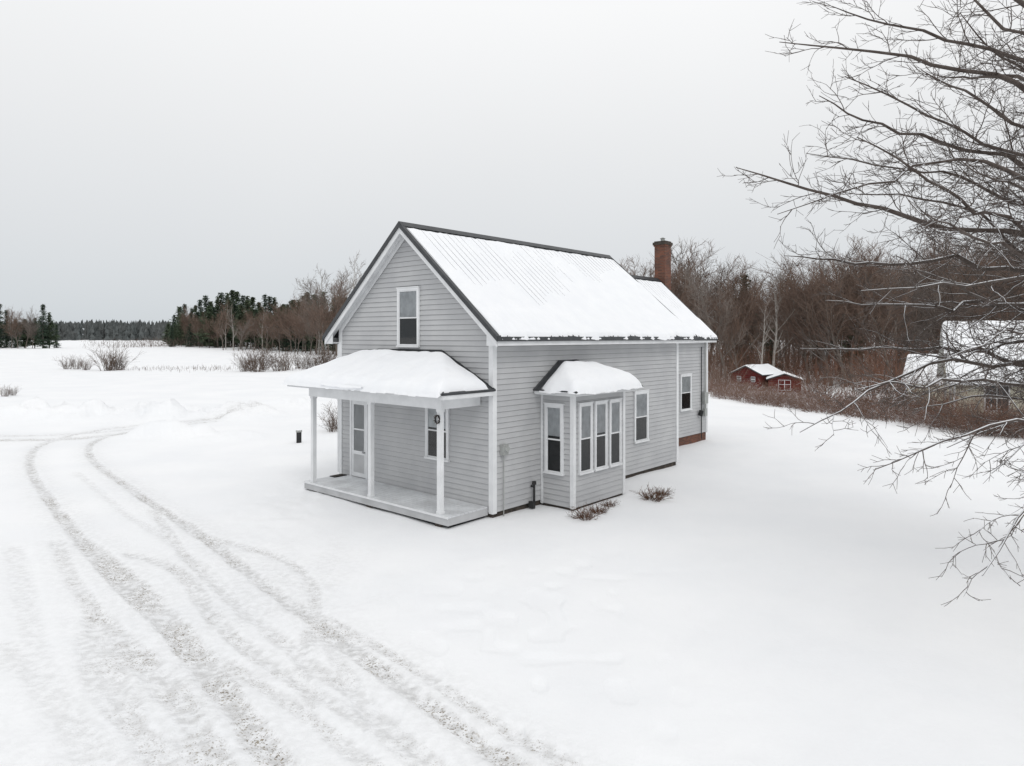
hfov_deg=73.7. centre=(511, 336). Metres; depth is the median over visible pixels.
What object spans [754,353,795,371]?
sapling shrub
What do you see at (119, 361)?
shrub
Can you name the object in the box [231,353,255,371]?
shrub
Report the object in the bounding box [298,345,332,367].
shrub
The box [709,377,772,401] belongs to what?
bramble shrub
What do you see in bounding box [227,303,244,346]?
conifer tree
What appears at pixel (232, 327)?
bare tree
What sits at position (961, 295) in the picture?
bare tree
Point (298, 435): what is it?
well casing
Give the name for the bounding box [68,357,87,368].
shrub
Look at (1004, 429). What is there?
bramble shrub
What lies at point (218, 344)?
conifer tree
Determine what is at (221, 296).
conifer tree
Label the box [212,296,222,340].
conifer tree
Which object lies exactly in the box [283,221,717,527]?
farmhouse
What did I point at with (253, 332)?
bare tree
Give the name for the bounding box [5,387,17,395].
shrub
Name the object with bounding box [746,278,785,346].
bare tree
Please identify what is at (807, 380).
sapling shrub
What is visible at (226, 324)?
bare tree
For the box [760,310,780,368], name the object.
conifer tree
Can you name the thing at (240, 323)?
bare tree
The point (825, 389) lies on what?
sapling shrub
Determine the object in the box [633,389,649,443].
window
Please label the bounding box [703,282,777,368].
bare tree
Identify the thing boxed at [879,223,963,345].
bare tree
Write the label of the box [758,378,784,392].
sapling shrub
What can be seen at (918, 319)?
bare tree
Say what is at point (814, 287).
bare tree
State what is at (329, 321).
bare tree
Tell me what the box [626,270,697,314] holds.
bare tree
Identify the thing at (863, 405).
bramble shrub
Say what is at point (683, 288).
bare tree
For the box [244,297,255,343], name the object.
conifer tree
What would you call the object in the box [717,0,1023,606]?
bare tree
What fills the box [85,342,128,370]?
shrub
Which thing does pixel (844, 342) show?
conifer tree
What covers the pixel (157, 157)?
sky
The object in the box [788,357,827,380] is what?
sapling shrub
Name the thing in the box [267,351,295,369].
shrub
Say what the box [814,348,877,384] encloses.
sapling shrub
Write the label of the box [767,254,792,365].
bare tree
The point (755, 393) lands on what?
bramble shrub
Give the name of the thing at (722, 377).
sapling shrub
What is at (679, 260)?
bare tree
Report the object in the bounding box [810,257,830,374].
bare tree
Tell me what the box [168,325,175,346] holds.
conifer tree
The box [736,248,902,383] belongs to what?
bare tree
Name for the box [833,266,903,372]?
bare tree
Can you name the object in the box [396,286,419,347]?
window
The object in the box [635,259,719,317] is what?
bare tree
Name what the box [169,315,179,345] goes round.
conifer tree
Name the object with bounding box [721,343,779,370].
sapling shrub
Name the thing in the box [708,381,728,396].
bramble shrub
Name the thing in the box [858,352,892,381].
sapling shrub
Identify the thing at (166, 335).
conifer tree
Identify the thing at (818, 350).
conifer tree
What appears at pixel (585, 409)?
window
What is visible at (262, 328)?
bare tree
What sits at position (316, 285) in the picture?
bare tree
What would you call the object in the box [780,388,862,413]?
bramble shrub
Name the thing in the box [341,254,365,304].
bare tree
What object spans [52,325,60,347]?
conifer tree
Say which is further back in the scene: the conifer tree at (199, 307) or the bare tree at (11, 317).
the conifer tree at (199, 307)
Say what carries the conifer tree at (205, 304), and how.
on the ground
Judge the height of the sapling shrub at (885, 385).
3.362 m
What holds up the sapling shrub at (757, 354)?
on the ground
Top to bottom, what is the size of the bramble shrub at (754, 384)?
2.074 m
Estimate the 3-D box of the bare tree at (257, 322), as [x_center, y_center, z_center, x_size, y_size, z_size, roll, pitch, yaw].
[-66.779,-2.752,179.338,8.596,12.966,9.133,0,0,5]
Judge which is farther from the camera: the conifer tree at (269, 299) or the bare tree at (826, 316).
the conifer tree at (269, 299)
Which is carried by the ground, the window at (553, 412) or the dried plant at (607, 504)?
the dried plant at (607, 504)
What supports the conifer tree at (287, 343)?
on the ground
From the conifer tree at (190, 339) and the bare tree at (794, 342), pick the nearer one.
the bare tree at (794, 342)
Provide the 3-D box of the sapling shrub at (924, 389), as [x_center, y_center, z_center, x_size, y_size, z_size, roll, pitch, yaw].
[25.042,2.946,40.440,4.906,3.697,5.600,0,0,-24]
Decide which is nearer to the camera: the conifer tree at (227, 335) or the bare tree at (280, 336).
the bare tree at (280, 336)
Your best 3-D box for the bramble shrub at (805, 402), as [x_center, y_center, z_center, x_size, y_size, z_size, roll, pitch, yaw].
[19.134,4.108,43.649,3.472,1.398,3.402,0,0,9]
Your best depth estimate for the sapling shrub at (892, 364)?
70.19 m
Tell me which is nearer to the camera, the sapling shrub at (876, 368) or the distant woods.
the sapling shrub at (876, 368)
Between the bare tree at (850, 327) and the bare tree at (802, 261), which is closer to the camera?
the bare tree at (850, 327)
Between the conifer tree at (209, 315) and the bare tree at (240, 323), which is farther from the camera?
the conifer tree at (209, 315)
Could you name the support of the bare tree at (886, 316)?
on the ground
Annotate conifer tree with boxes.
[0,304,10,347]
[0,309,14,347]
[8,323,21,347]
[13,319,35,347]
[20,317,41,347]
[31,304,52,347]
[39,312,59,346]
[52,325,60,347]
[160,324,170,343]
[162,306,183,336]
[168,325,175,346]
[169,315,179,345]
[172,327,178,343]
[173,314,187,344]
[181,304,187,343]
[184,308,200,346]
[193,300,203,334]
[193,313,203,346]
[194,306,220,347]
[195,311,205,346]
[199,295,213,346]
[210,311,224,347]
[211,307,216,346]
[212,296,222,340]
[216,292,230,346]
[219,310,232,347]
[224,293,235,313]
[225,299,238,344]
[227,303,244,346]
[228,305,250,348]
[229,290,235,302]
[230,291,240,322]
[237,295,249,346]
[237,300,254,348]
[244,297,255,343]
[248,306,264,347]
[251,309,260,347]
[254,302,260,317]
[256,314,276,348]
[261,295,268,315]
[263,308,280,349]
[265,296,276,316]
[269,297,278,313]
[273,304,286,349]
[278,304,297,351]
[282,301,309,345]
[290,300,295,349]
[294,306,313,351]
[302,304,327,352]
[320,304,336,350]
[723,297,753,371]
[724,274,759,363]
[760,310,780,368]
[805,299,832,369]
[833,311,866,364]
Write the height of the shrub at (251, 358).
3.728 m
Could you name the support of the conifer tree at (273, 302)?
on the ground
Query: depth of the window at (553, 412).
16.70 m
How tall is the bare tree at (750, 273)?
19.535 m
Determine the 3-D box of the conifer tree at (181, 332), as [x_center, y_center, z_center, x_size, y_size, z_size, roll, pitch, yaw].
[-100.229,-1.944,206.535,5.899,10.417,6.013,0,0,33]
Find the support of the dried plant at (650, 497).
on the ground
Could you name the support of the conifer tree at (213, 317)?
on the ground
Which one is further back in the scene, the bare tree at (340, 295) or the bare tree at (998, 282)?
the bare tree at (340, 295)
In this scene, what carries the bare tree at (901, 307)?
on the ground
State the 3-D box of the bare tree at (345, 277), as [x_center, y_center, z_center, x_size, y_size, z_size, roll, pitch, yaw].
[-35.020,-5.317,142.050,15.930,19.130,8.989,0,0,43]
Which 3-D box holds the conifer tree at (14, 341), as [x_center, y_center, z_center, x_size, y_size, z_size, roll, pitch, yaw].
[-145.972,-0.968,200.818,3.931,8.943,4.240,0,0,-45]
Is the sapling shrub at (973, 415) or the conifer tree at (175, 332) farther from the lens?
the conifer tree at (175, 332)
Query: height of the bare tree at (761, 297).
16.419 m
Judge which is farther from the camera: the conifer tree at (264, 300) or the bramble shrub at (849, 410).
the conifer tree at (264, 300)
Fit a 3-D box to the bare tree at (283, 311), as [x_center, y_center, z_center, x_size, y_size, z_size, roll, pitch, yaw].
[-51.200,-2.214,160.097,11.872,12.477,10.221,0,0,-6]
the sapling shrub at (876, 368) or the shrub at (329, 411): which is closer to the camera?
the shrub at (329, 411)
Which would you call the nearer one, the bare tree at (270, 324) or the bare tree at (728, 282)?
the bare tree at (728, 282)
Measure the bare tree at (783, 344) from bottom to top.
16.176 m
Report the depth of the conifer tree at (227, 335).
193.29 m
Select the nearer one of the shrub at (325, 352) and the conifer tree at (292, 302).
the shrub at (325, 352)
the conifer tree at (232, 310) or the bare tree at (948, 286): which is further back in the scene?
the conifer tree at (232, 310)
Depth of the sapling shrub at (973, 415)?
29.96 m
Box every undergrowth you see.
[81,337,320,348]
[708,340,934,385]
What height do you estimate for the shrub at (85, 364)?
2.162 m
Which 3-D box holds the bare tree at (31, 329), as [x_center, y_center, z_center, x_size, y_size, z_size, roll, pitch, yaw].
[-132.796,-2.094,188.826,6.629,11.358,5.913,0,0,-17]
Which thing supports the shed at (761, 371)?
on the ground
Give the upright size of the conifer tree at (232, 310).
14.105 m
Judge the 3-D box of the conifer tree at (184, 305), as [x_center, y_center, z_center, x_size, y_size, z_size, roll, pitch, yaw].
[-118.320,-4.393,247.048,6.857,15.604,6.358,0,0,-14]
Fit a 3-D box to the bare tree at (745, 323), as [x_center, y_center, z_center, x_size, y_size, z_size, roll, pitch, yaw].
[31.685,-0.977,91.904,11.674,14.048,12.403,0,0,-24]
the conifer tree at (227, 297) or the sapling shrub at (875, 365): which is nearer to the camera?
the sapling shrub at (875, 365)
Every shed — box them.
[729,364,781,389]
[766,371,802,392]
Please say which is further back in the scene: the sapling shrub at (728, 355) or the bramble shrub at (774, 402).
the sapling shrub at (728, 355)
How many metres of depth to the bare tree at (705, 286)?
108.62 m
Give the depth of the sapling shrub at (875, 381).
46.00 m
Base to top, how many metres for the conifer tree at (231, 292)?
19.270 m
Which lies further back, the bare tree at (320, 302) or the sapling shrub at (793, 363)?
the bare tree at (320, 302)
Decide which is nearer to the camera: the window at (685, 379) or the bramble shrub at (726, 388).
the window at (685, 379)
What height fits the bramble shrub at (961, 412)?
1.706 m
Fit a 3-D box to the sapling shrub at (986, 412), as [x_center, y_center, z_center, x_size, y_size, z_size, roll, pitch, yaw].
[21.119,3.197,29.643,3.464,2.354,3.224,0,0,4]
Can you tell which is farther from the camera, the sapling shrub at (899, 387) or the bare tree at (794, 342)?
the bare tree at (794, 342)
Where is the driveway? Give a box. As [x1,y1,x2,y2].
[0,401,649,765]
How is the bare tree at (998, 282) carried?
on the ground
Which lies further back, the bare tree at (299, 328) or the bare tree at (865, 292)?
the bare tree at (299, 328)
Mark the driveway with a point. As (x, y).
(145, 620)
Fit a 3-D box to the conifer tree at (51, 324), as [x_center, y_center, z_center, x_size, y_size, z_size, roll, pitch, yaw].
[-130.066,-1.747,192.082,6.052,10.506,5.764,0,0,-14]
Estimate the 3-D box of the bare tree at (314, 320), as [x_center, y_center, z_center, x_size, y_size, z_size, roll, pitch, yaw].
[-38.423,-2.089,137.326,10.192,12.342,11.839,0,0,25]
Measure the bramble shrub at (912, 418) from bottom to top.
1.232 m
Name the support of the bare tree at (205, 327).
on the ground
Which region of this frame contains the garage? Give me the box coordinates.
[902,354,942,407]
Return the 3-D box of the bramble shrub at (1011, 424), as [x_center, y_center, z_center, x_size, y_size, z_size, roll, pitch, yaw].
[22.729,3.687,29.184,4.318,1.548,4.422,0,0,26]
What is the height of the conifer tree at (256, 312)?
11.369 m
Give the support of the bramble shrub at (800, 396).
on the ground
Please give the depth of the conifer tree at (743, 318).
111.61 m
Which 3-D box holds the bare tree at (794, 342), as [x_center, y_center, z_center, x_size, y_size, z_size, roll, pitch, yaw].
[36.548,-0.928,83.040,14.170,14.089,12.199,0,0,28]
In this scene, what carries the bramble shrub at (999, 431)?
on the ground
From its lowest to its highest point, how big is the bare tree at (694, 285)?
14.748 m
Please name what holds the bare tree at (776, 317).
on the ground
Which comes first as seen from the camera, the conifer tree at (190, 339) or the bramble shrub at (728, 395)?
the bramble shrub at (728, 395)
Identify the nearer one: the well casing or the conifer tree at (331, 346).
the well casing
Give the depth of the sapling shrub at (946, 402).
33.06 m
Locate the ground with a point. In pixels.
(754, 592)
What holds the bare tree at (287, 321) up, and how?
on the ground
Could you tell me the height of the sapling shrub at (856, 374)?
6.053 m
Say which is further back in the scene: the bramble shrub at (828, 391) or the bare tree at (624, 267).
the bare tree at (624, 267)
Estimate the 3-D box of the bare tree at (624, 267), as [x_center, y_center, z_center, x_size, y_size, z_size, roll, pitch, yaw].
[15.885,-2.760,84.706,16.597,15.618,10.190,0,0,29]
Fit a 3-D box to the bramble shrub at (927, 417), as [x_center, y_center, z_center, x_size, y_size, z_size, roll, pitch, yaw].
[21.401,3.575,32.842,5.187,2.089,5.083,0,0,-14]
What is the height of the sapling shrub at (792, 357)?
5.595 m
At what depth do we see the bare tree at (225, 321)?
170.46 m
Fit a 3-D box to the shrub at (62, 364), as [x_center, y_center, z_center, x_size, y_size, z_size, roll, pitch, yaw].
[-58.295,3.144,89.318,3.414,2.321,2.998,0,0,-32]
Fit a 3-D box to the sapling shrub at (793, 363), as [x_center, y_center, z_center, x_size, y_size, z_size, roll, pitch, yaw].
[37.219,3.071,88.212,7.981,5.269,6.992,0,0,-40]
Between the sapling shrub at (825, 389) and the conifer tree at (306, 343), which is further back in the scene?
the conifer tree at (306, 343)
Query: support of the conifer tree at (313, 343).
on the ground
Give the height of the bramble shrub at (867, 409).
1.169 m
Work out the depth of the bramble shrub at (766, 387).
62.07 m
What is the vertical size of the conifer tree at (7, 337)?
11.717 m
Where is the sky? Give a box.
[0,0,1023,336]
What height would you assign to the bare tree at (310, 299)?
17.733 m
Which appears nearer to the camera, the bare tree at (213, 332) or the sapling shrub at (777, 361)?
the sapling shrub at (777, 361)
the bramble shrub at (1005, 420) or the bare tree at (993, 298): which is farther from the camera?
the bare tree at (993, 298)
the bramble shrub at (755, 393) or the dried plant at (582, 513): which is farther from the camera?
the bramble shrub at (755, 393)
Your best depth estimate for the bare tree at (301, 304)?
160.56 m
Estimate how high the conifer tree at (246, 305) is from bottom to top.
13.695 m
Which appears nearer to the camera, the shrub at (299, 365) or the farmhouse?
the farmhouse
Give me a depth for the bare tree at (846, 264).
123.88 m
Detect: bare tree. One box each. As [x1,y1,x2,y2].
[0,307,20,347]
[3,308,26,347]
[19,308,45,347]
[21,310,39,347]
[177,304,197,346]
[177,317,197,342]
[187,311,214,347]
[194,317,224,339]
[205,319,220,347]
[207,300,235,349]
[221,300,232,349]
[226,304,238,349]
[231,313,250,349]
[232,322,253,350]
[237,312,262,348]
[240,305,270,349]
[244,316,260,348]
[247,310,278,352]
[255,305,266,350]
[258,299,287,351]
[269,308,310,352]
[270,303,304,351]
[273,300,305,352]
[273,319,290,350]
[286,305,320,350]
[290,291,317,351]
[290,299,337,350]
[294,297,322,352]
[296,273,330,350]
[301,264,332,353]
[307,275,350,351]
[309,299,344,349]
[312,271,327,351]
[316,266,361,353]
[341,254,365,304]
[620,254,700,305]
[622,260,707,317]
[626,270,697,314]
[632,252,653,277]
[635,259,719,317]
[671,235,714,317]
[671,239,757,321]
[677,263,750,378]
[677,264,717,325]
[683,253,766,374]
[685,257,719,321]
[690,249,713,323]
[701,267,782,348]
[702,261,749,369]
[703,261,750,357]
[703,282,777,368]
[707,259,737,366]
[708,274,734,363]
[709,263,785,362]
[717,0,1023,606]
[719,281,784,364]
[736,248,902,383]
[742,263,820,370]
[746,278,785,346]
[748,279,784,362]
[750,270,849,383]
[750,297,777,363]
[755,255,844,374]
[756,262,798,365]
[762,249,900,386]
[765,245,832,367]
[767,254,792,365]
[771,252,849,367]
[775,265,799,368]
[778,255,850,374]
[796,292,834,372]
[797,250,875,384]
[810,235,931,380]
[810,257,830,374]
[813,249,913,370]
[820,244,860,345]
[824,243,902,369]
[829,251,899,366]
[833,258,956,361]
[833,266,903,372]
[834,255,934,386]
[843,245,901,368]
[874,251,971,353]
[875,249,970,378]
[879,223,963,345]
[880,247,963,353]
[900,239,1023,320]
[901,236,1006,338]
[926,232,969,280]
[926,250,1012,340]
[955,257,1022,320]
[956,254,1023,320]
[959,233,1000,292]
[962,265,1023,320]
[974,262,1023,320]
[978,223,1021,296]
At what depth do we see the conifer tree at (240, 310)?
178.90 m
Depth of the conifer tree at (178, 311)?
243.26 m
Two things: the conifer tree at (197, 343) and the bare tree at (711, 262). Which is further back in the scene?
the conifer tree at (197, 343)
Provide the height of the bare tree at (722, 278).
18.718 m
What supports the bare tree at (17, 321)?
on the ground
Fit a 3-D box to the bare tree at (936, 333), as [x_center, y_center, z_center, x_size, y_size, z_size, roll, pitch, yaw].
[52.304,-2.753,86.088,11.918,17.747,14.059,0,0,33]
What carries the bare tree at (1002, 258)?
on the ground
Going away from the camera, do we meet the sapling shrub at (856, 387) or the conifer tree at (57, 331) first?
the sapling shrub at (856, 387)
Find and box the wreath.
[433,415,439,424]
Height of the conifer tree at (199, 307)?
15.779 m
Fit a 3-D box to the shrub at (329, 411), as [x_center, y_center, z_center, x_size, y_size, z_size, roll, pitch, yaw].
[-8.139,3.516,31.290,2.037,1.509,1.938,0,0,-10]
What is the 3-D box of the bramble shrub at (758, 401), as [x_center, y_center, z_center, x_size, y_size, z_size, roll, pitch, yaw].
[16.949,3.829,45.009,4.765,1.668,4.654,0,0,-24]
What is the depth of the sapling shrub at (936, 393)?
36.17 m
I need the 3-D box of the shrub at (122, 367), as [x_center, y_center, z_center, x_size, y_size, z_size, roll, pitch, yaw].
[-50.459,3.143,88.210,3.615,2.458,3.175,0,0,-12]
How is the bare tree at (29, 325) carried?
on the ground
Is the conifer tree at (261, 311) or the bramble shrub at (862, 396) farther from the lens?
the conifer tree at (261, 311)
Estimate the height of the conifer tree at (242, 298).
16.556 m
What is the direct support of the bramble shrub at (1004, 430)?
on the ground
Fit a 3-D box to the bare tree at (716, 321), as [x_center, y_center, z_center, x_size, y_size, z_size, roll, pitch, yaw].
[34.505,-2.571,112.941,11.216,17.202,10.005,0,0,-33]
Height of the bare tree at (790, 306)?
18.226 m
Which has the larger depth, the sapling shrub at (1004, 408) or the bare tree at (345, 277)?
the bare tree at (345, 277)
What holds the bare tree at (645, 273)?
on the ground
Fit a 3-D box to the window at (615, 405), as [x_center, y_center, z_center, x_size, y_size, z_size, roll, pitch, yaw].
[2.681,2.469,17.674,0.075,1.742,0.570,0,0,41]
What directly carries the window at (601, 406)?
in the farmhouse
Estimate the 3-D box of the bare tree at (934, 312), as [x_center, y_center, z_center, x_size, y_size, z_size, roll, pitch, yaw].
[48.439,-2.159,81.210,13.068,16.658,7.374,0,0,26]
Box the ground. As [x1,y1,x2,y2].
[0,340,1023,765]
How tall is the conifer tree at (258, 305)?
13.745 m
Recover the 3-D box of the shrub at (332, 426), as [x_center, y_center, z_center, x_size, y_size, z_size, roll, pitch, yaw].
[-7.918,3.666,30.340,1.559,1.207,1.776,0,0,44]
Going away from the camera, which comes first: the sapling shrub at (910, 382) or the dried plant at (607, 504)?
the dried plant at (607, 504)
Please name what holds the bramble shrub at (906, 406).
on the ground
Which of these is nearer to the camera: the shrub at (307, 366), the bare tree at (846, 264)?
the shrub at (307, 366)
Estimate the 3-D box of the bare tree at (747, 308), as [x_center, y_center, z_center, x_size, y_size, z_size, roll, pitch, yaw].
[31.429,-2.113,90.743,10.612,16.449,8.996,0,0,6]
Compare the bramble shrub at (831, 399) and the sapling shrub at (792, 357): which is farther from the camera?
the sapling shrub at (792, 357)
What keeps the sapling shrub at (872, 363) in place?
on the ground
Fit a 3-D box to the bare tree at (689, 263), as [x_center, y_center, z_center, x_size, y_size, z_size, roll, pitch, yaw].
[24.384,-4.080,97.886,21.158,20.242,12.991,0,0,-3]
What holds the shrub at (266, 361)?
on the ground
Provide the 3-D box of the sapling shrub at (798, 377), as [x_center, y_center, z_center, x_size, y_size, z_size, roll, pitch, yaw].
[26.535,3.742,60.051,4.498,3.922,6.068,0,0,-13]
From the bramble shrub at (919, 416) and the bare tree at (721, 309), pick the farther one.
the bare tree at (721, 309)
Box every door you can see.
[350,400,367,478]
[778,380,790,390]
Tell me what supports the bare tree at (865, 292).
on the ground
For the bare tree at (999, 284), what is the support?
on the ground
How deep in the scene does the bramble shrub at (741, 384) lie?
63.92 m
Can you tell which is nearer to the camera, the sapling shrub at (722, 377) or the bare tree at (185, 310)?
the sapling shrub at (722, 377)
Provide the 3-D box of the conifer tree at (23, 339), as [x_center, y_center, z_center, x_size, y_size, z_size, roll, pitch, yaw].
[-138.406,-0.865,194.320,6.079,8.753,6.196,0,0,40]
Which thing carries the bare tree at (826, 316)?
on the ground
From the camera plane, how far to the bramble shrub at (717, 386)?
56.17 m
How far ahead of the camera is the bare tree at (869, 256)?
94.30 m
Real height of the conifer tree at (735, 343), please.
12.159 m
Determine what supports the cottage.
on the ground
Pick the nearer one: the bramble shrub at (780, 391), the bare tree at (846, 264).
the bramble shrub at (780, 391)
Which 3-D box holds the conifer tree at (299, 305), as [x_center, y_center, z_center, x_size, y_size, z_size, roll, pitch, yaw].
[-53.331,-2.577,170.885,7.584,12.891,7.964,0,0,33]
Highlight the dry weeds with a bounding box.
[120,364,302,372]
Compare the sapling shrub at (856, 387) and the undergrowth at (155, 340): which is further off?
the undergrowth at (155, 340)
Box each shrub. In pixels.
[0,385,17,396]
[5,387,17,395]
[53,354,78,368]
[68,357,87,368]
[77,357,93,369]
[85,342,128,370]
[98,345,141,369]
[112,356,135,369]
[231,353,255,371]
[232,347,270,370]
[234,340,277,371]
[252,352,277,369]
[257,339,296,370]
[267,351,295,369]
[291,353,307,367]
[295,353,312,368]
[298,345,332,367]
[308,347,336,365]
[316,340,335,363]
[317,402,336,429]
[318,410,336,431]
[708,334,736,378]
[708,342,761,390]
[708,362,742,386]
[708,376,738,392]
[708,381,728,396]
[708,381,747,395]
[709,343,757,373]
[709,375,746,392]
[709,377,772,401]
[711,384,747,399]
[712,377,757,390]
[718,383,755,396]
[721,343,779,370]
[723,385,796,406]
[728,342,784,366]
[732,377,776,392]
[733,386,794,404]
[734,377,772,390]
[748,382,815,397]
[749,379,791,394]
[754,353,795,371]
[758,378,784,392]
[759,391,809,408]
[765,387,815,402]
[771,384,830,405]
[775,345,812,372]
[776,349,819,374]
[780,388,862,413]
[784,344,874,400]
[784,363,840,394]
[786,392,828,409]
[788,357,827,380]
[788,376,823,394]
[790,385,845,405]
[792,341,847,382]
[794,380,855,398]
[794,385,866,409]
[798,389,881,413]
[803,365,853,399]
[806,390,878,415]
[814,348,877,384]
[817,340,922,398]
[826,392,910,414]
[827,399,892,418]
[828,328,912,389]
[830,389,889,408]
[837,378,881,400]
[840,391,912,415]
[843,354,936,403]
[844,338,939,386]
[848,394,963,424]
[851,332,931,392]
[852,404,908,418]
[854,409,889,419]
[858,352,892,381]
[858,369,939,405]
[861,364,937,403]
[862,366,941,403]
[864,386,965,421]
[869,397,918,415]
[877,363,945,408]
[885,406,951,425]
[894,378,991,428]
[894,406,950,421]
[897,393,991,429]
[898,390,984,420]
[901,364,963,414]
[902,396,1020,430]
[913,375,988,433]
[917,399,1016,426]
[926,400,1023,436]
[940,392,1018,436]
[954,390,1023,436]
[955,379,1023,433]
[959,415,1023,436]
[963,401,1023,437]
[963,402,1023,438]
[967,409,1023,437]
[986,404,1023,436]
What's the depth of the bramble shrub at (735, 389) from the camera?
53.83 m
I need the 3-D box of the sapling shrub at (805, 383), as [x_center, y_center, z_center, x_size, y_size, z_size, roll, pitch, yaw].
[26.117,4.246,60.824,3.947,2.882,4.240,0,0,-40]
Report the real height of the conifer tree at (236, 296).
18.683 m
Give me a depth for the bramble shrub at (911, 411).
36.44 m
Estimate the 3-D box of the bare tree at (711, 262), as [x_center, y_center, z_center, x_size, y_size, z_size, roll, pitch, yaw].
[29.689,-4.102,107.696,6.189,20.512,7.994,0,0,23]
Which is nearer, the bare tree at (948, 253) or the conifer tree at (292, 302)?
the bare tree at (948, 253)
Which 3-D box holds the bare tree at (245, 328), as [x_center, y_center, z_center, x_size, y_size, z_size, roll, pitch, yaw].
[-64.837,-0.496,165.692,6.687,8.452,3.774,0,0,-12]
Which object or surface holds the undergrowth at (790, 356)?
on the ground
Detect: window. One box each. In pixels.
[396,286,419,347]
[424,408,449,461]
[543,402,564,475]
[578,401,593,475]
[593,400,608,470]
[608,398,622,467]
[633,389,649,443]
[680,373,692,411]
[984,386,1009,411]
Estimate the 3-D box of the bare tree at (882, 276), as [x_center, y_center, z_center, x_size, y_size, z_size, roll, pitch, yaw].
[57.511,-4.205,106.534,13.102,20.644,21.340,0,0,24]
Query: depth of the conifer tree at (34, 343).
195.85 m
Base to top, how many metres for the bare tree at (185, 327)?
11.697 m
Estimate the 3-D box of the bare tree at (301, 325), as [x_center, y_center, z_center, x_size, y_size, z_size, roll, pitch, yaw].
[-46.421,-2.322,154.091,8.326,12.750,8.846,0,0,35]
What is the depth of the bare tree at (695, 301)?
107.72 m
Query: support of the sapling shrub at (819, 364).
on the ground
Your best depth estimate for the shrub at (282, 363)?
84.46 m
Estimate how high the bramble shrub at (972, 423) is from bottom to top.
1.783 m
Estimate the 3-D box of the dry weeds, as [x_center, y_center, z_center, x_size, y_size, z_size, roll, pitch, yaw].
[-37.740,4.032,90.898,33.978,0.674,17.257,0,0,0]
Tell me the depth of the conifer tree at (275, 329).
178.85 m
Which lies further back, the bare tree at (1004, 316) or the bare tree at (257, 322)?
the bare tree at (257, 322)
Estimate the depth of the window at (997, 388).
34.40 m
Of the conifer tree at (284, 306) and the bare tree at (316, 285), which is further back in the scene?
the conifer tree at (284, 306)
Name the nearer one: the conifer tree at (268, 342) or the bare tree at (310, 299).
the bare tree at (310, 299)
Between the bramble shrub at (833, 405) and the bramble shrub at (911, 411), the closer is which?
the bramble shrub at (911, 411)
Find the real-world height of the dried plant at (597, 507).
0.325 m
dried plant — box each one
[568,504,604,520]
[584,502,613,513]
[599,498,619,507]
[629,483,672,502]
[651,486,675,495]
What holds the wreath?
attached to the farmhouse
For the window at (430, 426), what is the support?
in the farmhouse
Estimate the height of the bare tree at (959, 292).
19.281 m
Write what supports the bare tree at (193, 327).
on the ground
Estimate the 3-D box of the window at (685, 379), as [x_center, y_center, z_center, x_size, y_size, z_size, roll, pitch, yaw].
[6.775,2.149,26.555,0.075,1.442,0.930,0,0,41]
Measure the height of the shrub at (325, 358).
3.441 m
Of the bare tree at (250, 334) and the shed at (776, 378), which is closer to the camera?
the shed at (776, 378)
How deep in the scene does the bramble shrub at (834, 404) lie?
40.40 m
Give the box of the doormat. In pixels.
[330,474,345,476]
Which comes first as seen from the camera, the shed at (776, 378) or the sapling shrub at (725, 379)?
the sapling shrub at (725, 379)
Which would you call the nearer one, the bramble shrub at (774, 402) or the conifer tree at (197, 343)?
the bramble shrub at (774, 402)
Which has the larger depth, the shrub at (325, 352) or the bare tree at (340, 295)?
the bare tree at (340, 295)
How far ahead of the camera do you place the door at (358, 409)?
19.04 m
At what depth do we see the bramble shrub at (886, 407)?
38.38 m
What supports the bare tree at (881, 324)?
on the ground
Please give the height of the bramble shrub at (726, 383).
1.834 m
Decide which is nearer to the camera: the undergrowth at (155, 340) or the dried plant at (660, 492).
the dried plant at (660, 492)
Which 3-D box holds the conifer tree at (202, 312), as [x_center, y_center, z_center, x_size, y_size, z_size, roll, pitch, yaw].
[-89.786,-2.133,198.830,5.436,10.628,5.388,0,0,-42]
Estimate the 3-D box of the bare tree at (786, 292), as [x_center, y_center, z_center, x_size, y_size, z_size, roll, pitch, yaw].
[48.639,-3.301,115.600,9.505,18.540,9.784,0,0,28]
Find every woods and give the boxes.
[0,319,840,340]
[708,295,940,366]
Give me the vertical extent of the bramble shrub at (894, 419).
1.864 m
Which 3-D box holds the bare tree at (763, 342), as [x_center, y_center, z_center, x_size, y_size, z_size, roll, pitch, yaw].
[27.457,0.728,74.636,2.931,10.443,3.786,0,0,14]
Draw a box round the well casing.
[296,429,301,442]
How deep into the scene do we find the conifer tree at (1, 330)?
192.38 m
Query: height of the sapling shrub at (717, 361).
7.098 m
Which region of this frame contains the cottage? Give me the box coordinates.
[936,320,1023,414]
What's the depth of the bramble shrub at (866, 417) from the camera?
37.33 m
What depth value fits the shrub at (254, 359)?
83.08 m
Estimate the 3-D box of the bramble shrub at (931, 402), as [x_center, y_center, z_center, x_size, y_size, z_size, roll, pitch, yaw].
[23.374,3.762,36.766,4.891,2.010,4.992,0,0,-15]
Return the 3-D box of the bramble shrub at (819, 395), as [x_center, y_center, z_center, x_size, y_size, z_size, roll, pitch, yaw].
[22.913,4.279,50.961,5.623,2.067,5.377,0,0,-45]
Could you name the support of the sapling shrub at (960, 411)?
on the ground
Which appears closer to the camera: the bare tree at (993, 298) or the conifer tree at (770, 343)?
the bare tree at (993, 298)
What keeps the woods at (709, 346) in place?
on the ground
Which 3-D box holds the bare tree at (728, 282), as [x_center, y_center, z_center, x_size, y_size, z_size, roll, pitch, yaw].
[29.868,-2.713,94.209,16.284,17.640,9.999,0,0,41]

